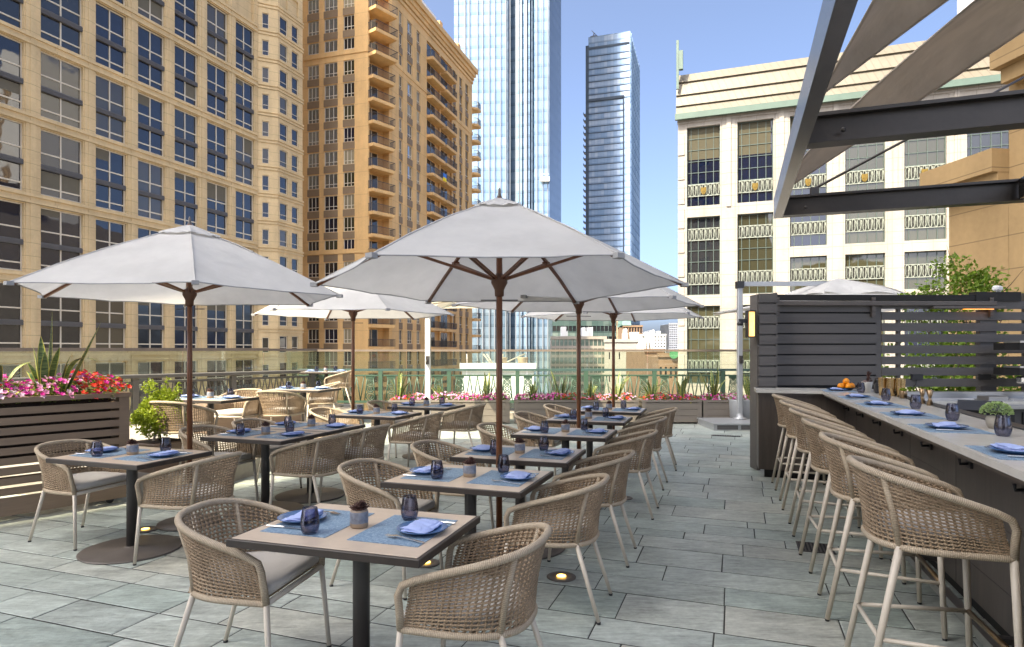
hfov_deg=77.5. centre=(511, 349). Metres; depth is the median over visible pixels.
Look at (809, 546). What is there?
floor drain
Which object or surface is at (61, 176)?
window
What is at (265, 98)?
window
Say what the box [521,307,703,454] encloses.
market umbrella
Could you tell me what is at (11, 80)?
window
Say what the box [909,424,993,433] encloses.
placemat
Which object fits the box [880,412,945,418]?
placemat
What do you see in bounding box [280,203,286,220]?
window
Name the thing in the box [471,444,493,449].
napkin
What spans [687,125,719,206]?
window
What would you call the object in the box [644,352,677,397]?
orange brick house
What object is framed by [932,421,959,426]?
napkin
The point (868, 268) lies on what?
window
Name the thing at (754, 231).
window
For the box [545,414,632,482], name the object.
dining table
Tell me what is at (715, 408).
board planter
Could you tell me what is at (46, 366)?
snake plant
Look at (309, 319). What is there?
window
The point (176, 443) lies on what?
square pot
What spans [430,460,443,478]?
tumbler
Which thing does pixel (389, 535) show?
fork
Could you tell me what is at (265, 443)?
dining table
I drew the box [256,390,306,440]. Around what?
armchair
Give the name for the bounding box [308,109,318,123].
window
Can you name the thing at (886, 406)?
placemat
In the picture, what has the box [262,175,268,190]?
window
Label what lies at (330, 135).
window
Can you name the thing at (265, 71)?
window
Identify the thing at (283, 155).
window
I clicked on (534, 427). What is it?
napkin
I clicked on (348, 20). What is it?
window
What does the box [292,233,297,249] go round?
window
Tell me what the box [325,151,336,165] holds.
window
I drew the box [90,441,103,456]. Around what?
tumbler
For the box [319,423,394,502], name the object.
armchair
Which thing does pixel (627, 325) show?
brown tower
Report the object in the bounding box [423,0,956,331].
sky
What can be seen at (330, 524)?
placemat
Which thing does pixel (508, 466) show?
tumbler
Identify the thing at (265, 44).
window
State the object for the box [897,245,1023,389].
tree
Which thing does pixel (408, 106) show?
window
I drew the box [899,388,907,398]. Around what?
brass pot
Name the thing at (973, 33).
shade sail
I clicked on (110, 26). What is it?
window
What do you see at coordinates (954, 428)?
dinner plate
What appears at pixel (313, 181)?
window
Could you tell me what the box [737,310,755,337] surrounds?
wall lantern
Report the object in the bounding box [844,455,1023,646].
bar stool
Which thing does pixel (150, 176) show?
window
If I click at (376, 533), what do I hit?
placemat
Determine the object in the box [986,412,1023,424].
cabinet door
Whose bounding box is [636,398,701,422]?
board planter
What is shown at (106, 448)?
napkin
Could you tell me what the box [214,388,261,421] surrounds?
armchair
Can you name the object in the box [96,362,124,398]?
window
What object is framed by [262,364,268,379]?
window
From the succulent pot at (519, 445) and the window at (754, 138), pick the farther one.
the window at (754, 138)
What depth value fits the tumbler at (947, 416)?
4.38 m
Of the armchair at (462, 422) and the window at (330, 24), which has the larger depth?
the window at (330, 24)
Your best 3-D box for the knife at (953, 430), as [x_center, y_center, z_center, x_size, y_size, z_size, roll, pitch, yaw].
[2.642,0.481,3.787,0.218,0.007,0.014,0,0,17]
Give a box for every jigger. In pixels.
[919,388,925,403]
[926,390,933,405]
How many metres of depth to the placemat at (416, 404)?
9.25 m
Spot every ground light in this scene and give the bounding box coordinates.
[140,526,157,532]
[420,558,439,567]
[547,571,575,581]
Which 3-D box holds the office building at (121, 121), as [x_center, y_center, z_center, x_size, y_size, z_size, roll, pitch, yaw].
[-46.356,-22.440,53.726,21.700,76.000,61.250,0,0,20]
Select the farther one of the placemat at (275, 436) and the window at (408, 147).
the window at (408, 147)
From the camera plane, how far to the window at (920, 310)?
49.36 m
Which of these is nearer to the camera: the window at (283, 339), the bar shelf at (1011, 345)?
the bar shelf at (1011, 345)
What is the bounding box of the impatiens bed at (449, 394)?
[390,391,508,402]
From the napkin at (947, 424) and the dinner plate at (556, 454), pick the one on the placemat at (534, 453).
the dinner plate at (556, 454)
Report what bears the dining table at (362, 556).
on the paving
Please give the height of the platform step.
0.136 m
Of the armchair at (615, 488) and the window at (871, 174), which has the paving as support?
the armchair at (615, 488)
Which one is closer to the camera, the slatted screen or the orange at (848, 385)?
the orange at (848, 385)
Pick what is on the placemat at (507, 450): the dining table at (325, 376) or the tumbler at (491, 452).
the tumbler at (491, 452)
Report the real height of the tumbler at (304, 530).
0.116 m
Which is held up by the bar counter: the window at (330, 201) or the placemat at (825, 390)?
the placemat at (825, 390)
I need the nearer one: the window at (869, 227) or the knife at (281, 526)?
the knife at (281, 526)
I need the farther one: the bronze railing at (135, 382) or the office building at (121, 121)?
the office building at (121, 121)
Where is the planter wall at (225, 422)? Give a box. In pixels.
[193,397,317,433]
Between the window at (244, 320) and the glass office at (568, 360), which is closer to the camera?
the window at (244, 320)
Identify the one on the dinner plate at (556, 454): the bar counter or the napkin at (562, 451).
the napkin at (562, 451)
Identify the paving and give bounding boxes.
[0,419,1011,646]
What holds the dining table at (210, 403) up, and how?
on the raised platform
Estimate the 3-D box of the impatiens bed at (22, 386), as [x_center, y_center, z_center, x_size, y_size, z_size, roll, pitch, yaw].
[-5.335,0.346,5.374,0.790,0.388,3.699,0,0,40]
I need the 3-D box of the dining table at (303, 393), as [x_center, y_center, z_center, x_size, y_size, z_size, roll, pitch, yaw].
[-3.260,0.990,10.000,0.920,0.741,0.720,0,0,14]
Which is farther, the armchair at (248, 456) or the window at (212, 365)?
the window at (212, 365)
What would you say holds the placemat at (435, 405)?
on the dining table at (427, 410)
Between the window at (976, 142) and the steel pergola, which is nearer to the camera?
the steel pergola
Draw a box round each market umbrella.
[3,217,342,531]
[251,286,453,465]
[310,188,688,575]
[452,287,703,489]
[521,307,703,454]
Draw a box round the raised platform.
[0,414,348,495]
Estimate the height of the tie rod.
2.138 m
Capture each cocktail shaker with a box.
[878,378,886,395]
[887,378,895,396]
[896,378,905,396]
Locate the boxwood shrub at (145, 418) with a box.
[129,377,186,439]
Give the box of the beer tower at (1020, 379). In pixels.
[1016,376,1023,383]
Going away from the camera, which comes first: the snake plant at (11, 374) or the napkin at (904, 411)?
the napkin at (904, 411)
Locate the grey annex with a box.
[604,329,641,397]
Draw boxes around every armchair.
[28,439,125,550]
[133,451,248,565]
[149,401,218,472]
[174,498,331,646]
[175,424,258,514]
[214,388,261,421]
[231,418,301,487]
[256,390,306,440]
[268,432,349,521]
[307,381,340,422]
[309,407,364,465]
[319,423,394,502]
[323,370,350,406]
[329,458,443,599]
[366,400,412,457]
[387,411,443,468]
[394,522,551,646]
[410,439,493,528]
[438,403,485,453]
[476,422,541,501]
[503,473,612,624]
[513,411,561,475]
[543,403,585,464]
[547,450,636,567]
[592,429,658,519]
[613,416,667,490]
[632,407,677,470]
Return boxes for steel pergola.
[774,0,1023,218]
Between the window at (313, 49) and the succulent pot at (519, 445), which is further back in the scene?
the window at (313, 49)
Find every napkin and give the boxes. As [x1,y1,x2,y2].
[86,446,116,450]
[150,450,177,455]
[229,428,249,431]
[282,509,323,521]
[283,431,304,434]
[326,423,344,426]
[401,518,442,533]
[414,465,440,471]
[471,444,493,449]
[504,471,529,478]
[528,426,542,428]
[549,448,570,453]
[589,428,603,431]
[849,393,864,396]
[870,400,887,404]
[896,409,921,413]
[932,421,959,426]
[991,443,1023,451]
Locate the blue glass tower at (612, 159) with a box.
[583,31,639,324]
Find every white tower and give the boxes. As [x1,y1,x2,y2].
[660,323,677,352]
[957,0,973,13]
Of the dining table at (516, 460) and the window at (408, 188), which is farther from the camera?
the window at (408, 188)
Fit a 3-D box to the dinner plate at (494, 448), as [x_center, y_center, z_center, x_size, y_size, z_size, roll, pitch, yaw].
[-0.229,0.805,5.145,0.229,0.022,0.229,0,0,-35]
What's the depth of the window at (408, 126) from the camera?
92.71 m
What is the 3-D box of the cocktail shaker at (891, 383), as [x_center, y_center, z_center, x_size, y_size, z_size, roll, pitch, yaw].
[3.952,0.396,6.643,0.089,0.188,0.088,0,0,0]
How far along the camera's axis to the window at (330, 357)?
85.85 m
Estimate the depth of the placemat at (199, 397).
8.14 m
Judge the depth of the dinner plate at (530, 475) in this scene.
4.00 m
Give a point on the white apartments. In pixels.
(659, 340)
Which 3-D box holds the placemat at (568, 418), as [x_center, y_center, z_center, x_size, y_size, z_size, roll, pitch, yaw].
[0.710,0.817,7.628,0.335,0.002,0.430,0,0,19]
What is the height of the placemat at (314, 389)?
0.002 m
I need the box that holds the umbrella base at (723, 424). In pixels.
[694,417,749,430]
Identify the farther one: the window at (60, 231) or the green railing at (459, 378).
the window at (60, 231)
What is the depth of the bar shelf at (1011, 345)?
7.91 m
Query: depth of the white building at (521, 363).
46.00 m
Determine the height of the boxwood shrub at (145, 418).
0.738 m
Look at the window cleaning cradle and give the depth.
218.10 m
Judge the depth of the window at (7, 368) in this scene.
49.17 m
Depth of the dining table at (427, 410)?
9.10 m
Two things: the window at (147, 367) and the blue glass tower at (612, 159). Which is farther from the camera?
the blue glass tower at (612, 159)
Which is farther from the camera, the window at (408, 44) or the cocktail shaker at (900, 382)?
the window at (408, 44)
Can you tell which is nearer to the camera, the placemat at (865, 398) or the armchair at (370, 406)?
the placemat at (865, 398)
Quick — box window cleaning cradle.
[540,177,549,181]
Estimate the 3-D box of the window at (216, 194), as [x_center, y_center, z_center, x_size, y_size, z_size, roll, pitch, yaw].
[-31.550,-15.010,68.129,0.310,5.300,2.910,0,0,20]
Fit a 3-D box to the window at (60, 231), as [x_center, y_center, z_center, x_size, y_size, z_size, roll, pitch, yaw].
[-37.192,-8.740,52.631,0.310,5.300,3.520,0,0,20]
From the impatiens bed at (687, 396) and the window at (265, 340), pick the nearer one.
the impatiens bed at (687, 396)
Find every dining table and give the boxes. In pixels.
[46,446,212,564]
[178,395,258,451]
[200,428,326,520]
[226,503,479,646]
[255,421,365,503]
[267,387,341,421]
[299,371,345,407]
[330,410,421,475]
[380,463,553,593]
[387,403,464,459]
[449,444,585,558]
[511,427,616,513]
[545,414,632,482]
[571,407,646,463]
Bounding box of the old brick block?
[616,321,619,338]
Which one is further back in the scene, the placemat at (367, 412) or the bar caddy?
the placemat at (367, 412)
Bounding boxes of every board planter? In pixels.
[388,398,509,422]
[514,398,638,422]
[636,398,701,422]
[700,398,729,417]
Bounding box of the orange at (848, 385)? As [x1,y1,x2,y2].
[845,383,851,387]
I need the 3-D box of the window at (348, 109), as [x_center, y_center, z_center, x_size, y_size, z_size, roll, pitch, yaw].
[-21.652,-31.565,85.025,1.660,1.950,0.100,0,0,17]
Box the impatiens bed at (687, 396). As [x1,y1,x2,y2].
[639,392,699,402]
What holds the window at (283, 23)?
in the office building at (121, 121)
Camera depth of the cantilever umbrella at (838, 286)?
12.95 m
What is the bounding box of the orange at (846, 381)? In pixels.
[843,378,849,384]
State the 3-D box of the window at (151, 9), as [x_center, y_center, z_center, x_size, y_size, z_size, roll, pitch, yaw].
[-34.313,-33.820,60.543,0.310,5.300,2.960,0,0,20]
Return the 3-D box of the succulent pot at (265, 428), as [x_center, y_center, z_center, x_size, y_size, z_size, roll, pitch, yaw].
[-2.373,0.755,6.149,0.097,0.126,0.098,0,0,7]
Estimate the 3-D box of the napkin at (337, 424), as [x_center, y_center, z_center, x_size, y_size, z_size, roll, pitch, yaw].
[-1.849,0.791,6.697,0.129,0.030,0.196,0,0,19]
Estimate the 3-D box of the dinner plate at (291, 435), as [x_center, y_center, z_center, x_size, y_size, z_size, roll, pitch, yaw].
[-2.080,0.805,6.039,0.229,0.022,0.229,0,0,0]
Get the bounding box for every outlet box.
[910,374,922,387]
[978,374,1002,379]
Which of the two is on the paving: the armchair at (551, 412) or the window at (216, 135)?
the armchair at (551, 412)
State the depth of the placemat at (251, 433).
6.12 m
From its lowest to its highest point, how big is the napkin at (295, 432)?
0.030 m
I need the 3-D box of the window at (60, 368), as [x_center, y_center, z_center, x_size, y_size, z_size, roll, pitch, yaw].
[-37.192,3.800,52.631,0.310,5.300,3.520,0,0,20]
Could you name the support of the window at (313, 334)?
in the apartment tower at (389, 110)
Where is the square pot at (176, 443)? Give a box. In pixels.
[138,437,184,472]
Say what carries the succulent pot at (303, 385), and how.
on the dining table at (303, 393)
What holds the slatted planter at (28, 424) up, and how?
on the paving
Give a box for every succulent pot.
[126,439,139,454]
[207,388,213,397]
[261,421,270,434]
[300,381,305,388]
[307,414,315,425]
[349,500,368,528]
[373,404,379,413]
[424,397,428,405]
[463,456,475,476]
[514,437,524,453]
[561,419,569,431]
[585,408,591,418]
[606,400,612,409]
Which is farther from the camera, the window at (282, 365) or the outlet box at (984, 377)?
the window at (282, 365)
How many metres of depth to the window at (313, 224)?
86.67 m
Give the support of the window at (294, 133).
in the office building at (121, 121)
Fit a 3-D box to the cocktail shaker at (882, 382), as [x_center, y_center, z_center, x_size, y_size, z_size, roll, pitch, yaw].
[3.925,0.396,6.756,0.089,0.188,0.088,0,0,0]
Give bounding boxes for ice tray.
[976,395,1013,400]
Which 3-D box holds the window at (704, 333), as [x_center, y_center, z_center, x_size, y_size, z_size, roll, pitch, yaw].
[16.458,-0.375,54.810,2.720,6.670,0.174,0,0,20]
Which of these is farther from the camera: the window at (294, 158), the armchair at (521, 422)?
the window at (294, 158)
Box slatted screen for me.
[750,292,1023,469]
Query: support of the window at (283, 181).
in the office building at (121, 121)
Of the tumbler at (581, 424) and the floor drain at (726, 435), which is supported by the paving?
the floor drain at (726, 435)
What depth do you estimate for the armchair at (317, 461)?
5.72 m
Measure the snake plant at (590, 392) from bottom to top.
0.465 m
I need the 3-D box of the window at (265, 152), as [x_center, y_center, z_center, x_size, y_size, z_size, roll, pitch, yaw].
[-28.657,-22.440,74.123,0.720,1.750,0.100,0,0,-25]
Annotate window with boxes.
[0,0,23,28]
[0,34,23,109]
[0,116,23,189]
[0,199,23,270]
[0,282,23,351]
[0,364,21,385]
[41,0,82,54]
[41,51,82,128]
[41,129,82,202]
[41,207,82,268]
[41,297,82,347]
[55,363,80,390]
[96,2,125,74]
[96,74,125,143]
[96,146,125,212]
[96,218,124,249]
[96,300,125,347]
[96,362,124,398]
[138,0,164,25]
[138,25,164,90]
[138,92,164,155]
[138,160,164,220]
[138,227,158,237]
[138,302,164,347]
[138,361,162,401]
[175,0,197,44]
[175,45,197,105]
[175,108,197,166]
[175,171,197,225]
[175,305,197,347]
[175,360,196,412]
[207,2,227,60]
[207,62,227,118]
[207,121,227,176]
[207,181,227,234]
[207,304,227,347]
[207,360,227,395]
[236,21,253,75]
[236,77,253,130]
[236,134,253,185]
[236,190,253,240]
[236,305,253,347]
[236,359,253,396]
[262,13,268,28]
[262,40,268,55]
[262,67,268,82]
[262,94,268,109]
[262,121,268,136]
[262,148,268,163]
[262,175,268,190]
[262,202,268,217]
[262,229,268,244]
[262,315,268,325]
[262,337,268,352]
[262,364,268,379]
[280,17,286,35]
[280,43,286,62]
[280,70,286,88]
[280,96,286,114]
[280,123,286,141]
[280,150,286,167]
[280,176,286,193]
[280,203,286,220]
[280,229,286,246]
[280,256,286,267]
[280,316,286,325]
[280,336,286,351]
[280,362,285,378]
[292,25,297,43]
[292,51,297,69]
[292,77,297,94]
[292,103,297,120]
[292,129,297,146]
[292,155,297,171]
[292,181,297,197]
[292,207,297,223]
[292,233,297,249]
[292,258,297,272]
[292,317,297,326]
[292,336,297,348]
[292,362,297,375]
[308,0,318,13]
[308,21,318,35]
[308,43,318,54]
[308,65,318,79]
[308,87,318,101]
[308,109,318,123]
[308,131,318,145]
[308,153,318,167]
[308,175,318,189]
[308,197,318,211]
[308,219,318,233]
[308,241,318,255]
[308,263,318,277]
[308,317,318,320]
[308,329,318,342]
[308,352,318,364]
[325,0,336,10]
[325,18,336,32]
[325,40,336,52]
[325,62,336,77]
[325,84,336,99]
[325,107,336,121]
[325,129,336,143]
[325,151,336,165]
[325,173,336,187]
[325,195,336,210]
[325,218,336,232]
[325,240,336,254]
[325,262,336,276]
[325,329,336,342]
[325,352,336,365]
[344,0,353,7]
[344,15,353,29]
[344,37,353,49]
[344,60,353,74]
[344,82,353,96]
[344,104,353,119]
[344,127,353,141]
[344,149,353,163]
[344,172,353,186]
[344,194,353,208]
[344,217,353,231]
[344,239,353,253]
[344,329,350,342]
[344,352,350,365]
[407,21,410,35]
[407,41,410,56]
[407,62,410,73]
[407,83,410,97]
[407,103,410,117]
[407,124,410,138]
[407,144,410,158]
[407,165,410,179]
[407,186,410,199]
[407,206,410,220]
[407,330,410,343]
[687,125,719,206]
[687,216,719,294]
[687,306,719,383]
[737,119,772,202]
[737,212,772,293]
[743,305,749,381]
[790,117,826,194]
[790,215,826,246]
[790,256,826,291]
[845,142,884,190]
[845,212,884,243]
[845,253,884,285]
[881,320,884,376]
[904,136,945,186]
[904,208,945,240]
[904,250,945,288]
[904,309,945,387]
[967,130,1008,156]
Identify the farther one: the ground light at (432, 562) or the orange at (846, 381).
the orange at (846, 381)
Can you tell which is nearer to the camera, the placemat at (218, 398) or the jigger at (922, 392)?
the jigger at (922, 392)
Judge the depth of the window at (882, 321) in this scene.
50.14 m
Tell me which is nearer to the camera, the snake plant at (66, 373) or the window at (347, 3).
the snake plant at (66, 373)
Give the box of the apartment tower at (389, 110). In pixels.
[303,0,480,410]
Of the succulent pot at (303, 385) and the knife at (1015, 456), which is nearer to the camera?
the knife at (1015, 456)
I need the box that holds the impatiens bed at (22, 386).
[0,369,131,403]
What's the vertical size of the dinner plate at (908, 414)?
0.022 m
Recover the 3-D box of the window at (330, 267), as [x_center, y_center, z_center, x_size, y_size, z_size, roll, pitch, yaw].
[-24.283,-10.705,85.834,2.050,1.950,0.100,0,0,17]
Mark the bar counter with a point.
(978, 476)
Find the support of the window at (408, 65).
in the apartment tower at (389, 110)
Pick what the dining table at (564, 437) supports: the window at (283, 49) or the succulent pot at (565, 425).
the succulent pot at (565, 425)
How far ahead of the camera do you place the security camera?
9.51 m
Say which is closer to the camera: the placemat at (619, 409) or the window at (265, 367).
the placemat at (619, 409)
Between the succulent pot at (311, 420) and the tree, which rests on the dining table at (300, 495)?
the succulent pot at (311, 420)
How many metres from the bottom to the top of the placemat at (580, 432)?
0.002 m
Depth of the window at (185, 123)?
64.47 m
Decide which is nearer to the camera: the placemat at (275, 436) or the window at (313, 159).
the placemat at (275, 436)
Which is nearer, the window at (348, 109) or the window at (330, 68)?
the window at (348, 109)
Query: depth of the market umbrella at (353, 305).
8.58 m
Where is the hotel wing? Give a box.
[920,32,1023,390]
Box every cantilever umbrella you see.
[425,302,488,413]
[714,278,918,419]
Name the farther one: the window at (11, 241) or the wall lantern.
the window at (11, 241)
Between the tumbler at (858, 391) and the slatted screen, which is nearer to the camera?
the tumbler at (858, 391)
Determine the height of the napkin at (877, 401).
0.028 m
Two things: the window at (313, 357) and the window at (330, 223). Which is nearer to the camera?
the window at (330, 223)
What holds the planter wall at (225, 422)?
on the raised platform
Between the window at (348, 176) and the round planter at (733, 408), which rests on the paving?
the round planter at (733, 408)
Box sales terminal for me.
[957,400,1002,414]
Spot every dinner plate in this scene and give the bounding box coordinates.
[87,447,118,452]
[146,451,179,456]
[277,510,326,523]
[280,432,304,435]
[396,520,447,534]
[410,466,443,473]
[470,446,495,451]
[500,472,535,480]
[524,427,545,430]
[544,449,573,455]
[554,415,572,417]
[585,429,607,433]
[607,416,625,419]
[827,388,847,390]
[846,395,869,397]
[864,401,892,405]
[890,411,925,415]
[925,423,968,429]
[987,445,1023,454]
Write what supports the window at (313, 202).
in the apartment tower at (389, 110)
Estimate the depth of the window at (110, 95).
56.83 m
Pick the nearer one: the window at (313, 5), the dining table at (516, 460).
the dining table at (516, 460)
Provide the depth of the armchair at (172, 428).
7.11 m
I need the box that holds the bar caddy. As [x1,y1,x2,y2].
[874,377,885,393]
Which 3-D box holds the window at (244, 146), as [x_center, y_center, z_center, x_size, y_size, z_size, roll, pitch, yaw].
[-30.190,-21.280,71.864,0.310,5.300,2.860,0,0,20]
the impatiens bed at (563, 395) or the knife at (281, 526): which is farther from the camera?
the impatiens bed at (563, 395)
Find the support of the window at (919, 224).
in the stone building at (734, 126)
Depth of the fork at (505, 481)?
3.89 m
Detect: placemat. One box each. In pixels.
[69,447,149,457]
[114,450,191,461]
[181,396,218,398]
[208,397,246,399]
[220,430,274,436]
[255,432,312,438]
[260,508,373,537]
[270,423,318,427]
[300,388,331,389]
[303,424,352,429]
[343,411,372,414]
[347,515,457,546]
[375,412,409,415]
[397,403,423,406]
[400,467,462,481]
[424,404,454,407]
[465,447,514,456]
[467,470,538,486]
[520,449,567,459]
[521,428,560,433]
[554,416,584,419]
[567,429,606,435]
[581,407,605,410]
[592,416,622,420]
[612,408,639,411]
[820,389,855,391]
[838,396,881,399]
[856,403,909,407]
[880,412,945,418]
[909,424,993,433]
[964,445,1023,460]
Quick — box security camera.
[992,285,1002,291]
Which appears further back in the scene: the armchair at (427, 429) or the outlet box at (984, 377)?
the outlet box at (984, 377)
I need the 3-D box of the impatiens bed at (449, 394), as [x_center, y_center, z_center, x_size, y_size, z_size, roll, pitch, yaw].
[-1.313,1.012,13.622,2.548,0.271,0.709,0,0,0]
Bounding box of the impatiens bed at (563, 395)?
[514,391,635,402]
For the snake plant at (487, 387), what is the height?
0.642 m
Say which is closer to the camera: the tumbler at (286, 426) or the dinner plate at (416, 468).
the dinner plate at (416, 468)
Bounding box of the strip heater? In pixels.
[931,306,1005,309]
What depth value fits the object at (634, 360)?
102.68 m
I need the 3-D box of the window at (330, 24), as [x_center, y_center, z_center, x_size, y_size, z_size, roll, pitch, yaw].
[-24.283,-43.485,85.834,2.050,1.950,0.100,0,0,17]
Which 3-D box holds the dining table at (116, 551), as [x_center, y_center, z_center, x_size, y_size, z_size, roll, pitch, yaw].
[-2.960,1.190,4.970,0.920,0.741,0.720,0,0,19]
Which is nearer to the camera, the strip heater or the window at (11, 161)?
the strip heater
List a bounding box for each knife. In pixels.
[266,524,306,528]
[899,415,927,416]
[936,429,971,430]
[1007,455,1023,456]
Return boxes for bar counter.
[754,387,1023,646]
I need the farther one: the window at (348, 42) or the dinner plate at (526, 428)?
the window at (348, 42)
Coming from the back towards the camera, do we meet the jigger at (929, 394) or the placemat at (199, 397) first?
the placemat at (199, 397)
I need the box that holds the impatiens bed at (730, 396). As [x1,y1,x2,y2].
[697,392,749,402]
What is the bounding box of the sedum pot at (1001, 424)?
[979,401,1013,428]
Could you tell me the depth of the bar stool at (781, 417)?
7.12 m
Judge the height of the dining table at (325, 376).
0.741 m
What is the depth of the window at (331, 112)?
85.85 m
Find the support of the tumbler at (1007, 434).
on the bar counter
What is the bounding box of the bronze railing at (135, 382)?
[2,369,317,422]
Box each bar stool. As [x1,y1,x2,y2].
[771,394,831,494]
[779,400,849,510]
[788,407,866,536]
[799,418,906,584]
[817,432,947,640]
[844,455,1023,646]
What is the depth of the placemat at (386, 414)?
7.98 m
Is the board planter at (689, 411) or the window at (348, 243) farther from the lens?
the window at (348, 243)
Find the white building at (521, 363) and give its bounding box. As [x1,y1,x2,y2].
[460,353,535,410]
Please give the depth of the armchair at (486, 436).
6.67 m
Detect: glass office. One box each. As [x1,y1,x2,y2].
[548,319,615,393]
[550,327,606,397]
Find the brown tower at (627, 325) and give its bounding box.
[617,321,642,338]
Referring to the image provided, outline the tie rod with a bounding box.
[815,76,1023,186]
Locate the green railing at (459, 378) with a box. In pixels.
[298,369,749,407]
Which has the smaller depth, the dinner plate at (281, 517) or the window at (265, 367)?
the dinner plate at (281, 517)
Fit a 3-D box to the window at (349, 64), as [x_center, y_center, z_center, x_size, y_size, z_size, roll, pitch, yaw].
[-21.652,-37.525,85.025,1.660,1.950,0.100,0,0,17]
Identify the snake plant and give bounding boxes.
[0,361,33,388]
[26,318,59,395]
[60,323,100,393]
[391,367,409,399]
[432,385,444,399]
[479,372,495,399]
[528,381,537,398]
[548,371,568,399]
[585,381,597,399]
[607,372,630,399]
[641,378,663,397]
[675,374,690,399]
[699,368,725,399]
[743,375,749,397]
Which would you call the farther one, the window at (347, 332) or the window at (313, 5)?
the window at (313, 5)
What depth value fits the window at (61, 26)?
52.84 m
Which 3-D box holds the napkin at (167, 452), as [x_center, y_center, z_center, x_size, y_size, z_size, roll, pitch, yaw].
[-2.658,0.792,4.862,0.127,0.028,0.198,0,0,15]
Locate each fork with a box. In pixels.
[385,534,424,542]
[491,479,519,484]
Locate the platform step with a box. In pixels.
[318,404,363,413]
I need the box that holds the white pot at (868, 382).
[861,371,872,391]
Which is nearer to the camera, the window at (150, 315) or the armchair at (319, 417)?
the armchair at (319, 417)
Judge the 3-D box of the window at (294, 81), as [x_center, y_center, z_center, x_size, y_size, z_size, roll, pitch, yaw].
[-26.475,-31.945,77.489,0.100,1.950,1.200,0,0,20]
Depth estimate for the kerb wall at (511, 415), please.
14.33 m
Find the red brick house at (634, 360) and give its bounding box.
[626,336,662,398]
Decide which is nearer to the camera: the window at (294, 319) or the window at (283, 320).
the window at (283, 320)
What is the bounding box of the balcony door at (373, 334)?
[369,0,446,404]
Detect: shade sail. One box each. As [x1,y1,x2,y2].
[794,0,1023,183]
[826,0,948,91]
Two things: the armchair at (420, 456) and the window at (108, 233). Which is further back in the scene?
the window at (108, 233)
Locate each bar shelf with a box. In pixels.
[993,341,1023,349]
[993,366,1023,374]
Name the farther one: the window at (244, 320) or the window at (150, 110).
the window at (244, 320)
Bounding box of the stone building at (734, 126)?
[675,40,1008,397]
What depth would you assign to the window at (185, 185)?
64.30 m
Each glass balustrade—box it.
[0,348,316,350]
[286,349,749,392]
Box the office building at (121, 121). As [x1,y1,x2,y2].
[0,0,303,424]
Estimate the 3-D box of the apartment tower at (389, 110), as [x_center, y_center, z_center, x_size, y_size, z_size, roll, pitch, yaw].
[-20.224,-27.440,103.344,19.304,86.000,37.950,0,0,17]
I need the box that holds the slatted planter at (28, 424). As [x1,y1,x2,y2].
[0,390,131,516]
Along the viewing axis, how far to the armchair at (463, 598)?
2.53 m
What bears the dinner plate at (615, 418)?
on the placemat at (599, 418)
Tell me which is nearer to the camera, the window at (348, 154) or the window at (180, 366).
the window at (180, 366)
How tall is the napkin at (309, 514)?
0.030 m
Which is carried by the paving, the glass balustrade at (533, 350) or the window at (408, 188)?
the glass balustrade at (533, 350)
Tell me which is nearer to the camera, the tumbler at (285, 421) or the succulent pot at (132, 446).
the succulent pot at (132, 446)
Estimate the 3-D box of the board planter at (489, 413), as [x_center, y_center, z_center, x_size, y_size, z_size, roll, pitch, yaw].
[-1.310,1.298,13.625,2.538,0.475,0.680,0,0,0]
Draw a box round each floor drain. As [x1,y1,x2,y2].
[711,435,740,436]
[796,541,835,554]
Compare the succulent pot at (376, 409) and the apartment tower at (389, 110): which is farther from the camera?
the apartment tower at (389, 110)
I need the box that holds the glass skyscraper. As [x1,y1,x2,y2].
[454,0,560,393]
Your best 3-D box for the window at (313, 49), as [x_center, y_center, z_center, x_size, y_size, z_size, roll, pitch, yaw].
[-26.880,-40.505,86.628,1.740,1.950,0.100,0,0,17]
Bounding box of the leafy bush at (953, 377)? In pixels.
[881,342,1020,390]
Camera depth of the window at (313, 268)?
86.67 m
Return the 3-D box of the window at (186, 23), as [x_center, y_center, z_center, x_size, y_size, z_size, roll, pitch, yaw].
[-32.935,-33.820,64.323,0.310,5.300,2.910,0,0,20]
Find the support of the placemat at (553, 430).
on the dining table at (564, 437)
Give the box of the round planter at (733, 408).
[728,398,749,418]
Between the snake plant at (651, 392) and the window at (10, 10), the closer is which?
the snake plant at (651, 392)
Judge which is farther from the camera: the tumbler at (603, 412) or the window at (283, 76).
the window at (283, 76)
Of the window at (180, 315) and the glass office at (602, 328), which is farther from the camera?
the glass office at (602, 328)
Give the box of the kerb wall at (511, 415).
[510,411,513,418]
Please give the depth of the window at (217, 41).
68.18 m
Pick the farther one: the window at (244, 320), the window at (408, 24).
the window at (408, 24)
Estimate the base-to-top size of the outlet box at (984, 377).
0.075 m
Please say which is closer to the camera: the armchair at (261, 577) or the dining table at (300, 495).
the armchair at (261, 577)
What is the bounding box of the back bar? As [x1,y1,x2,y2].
[907,391,1023,424]
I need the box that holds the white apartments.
[642,330,665,352]
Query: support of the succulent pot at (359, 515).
on the dining table at (362, 556)
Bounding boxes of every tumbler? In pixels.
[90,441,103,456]
[160,437,171,450]
[235,423,244,434]
[284,416,291,426]
[285,421,293,431]
[300,506,319,534]
[328,414,335,423]
[401,494,417,520]
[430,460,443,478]
[490,439,495,454]
[497,454,509,472]
[539,435,548,449]
[540,421,548,432]
[580,418,587,429]
[602,407,608,416]
[857,382,864,392]
[881,388,890,400]
[910,394,921,408]
[945,403,959,420]
[994,415,1011,436]

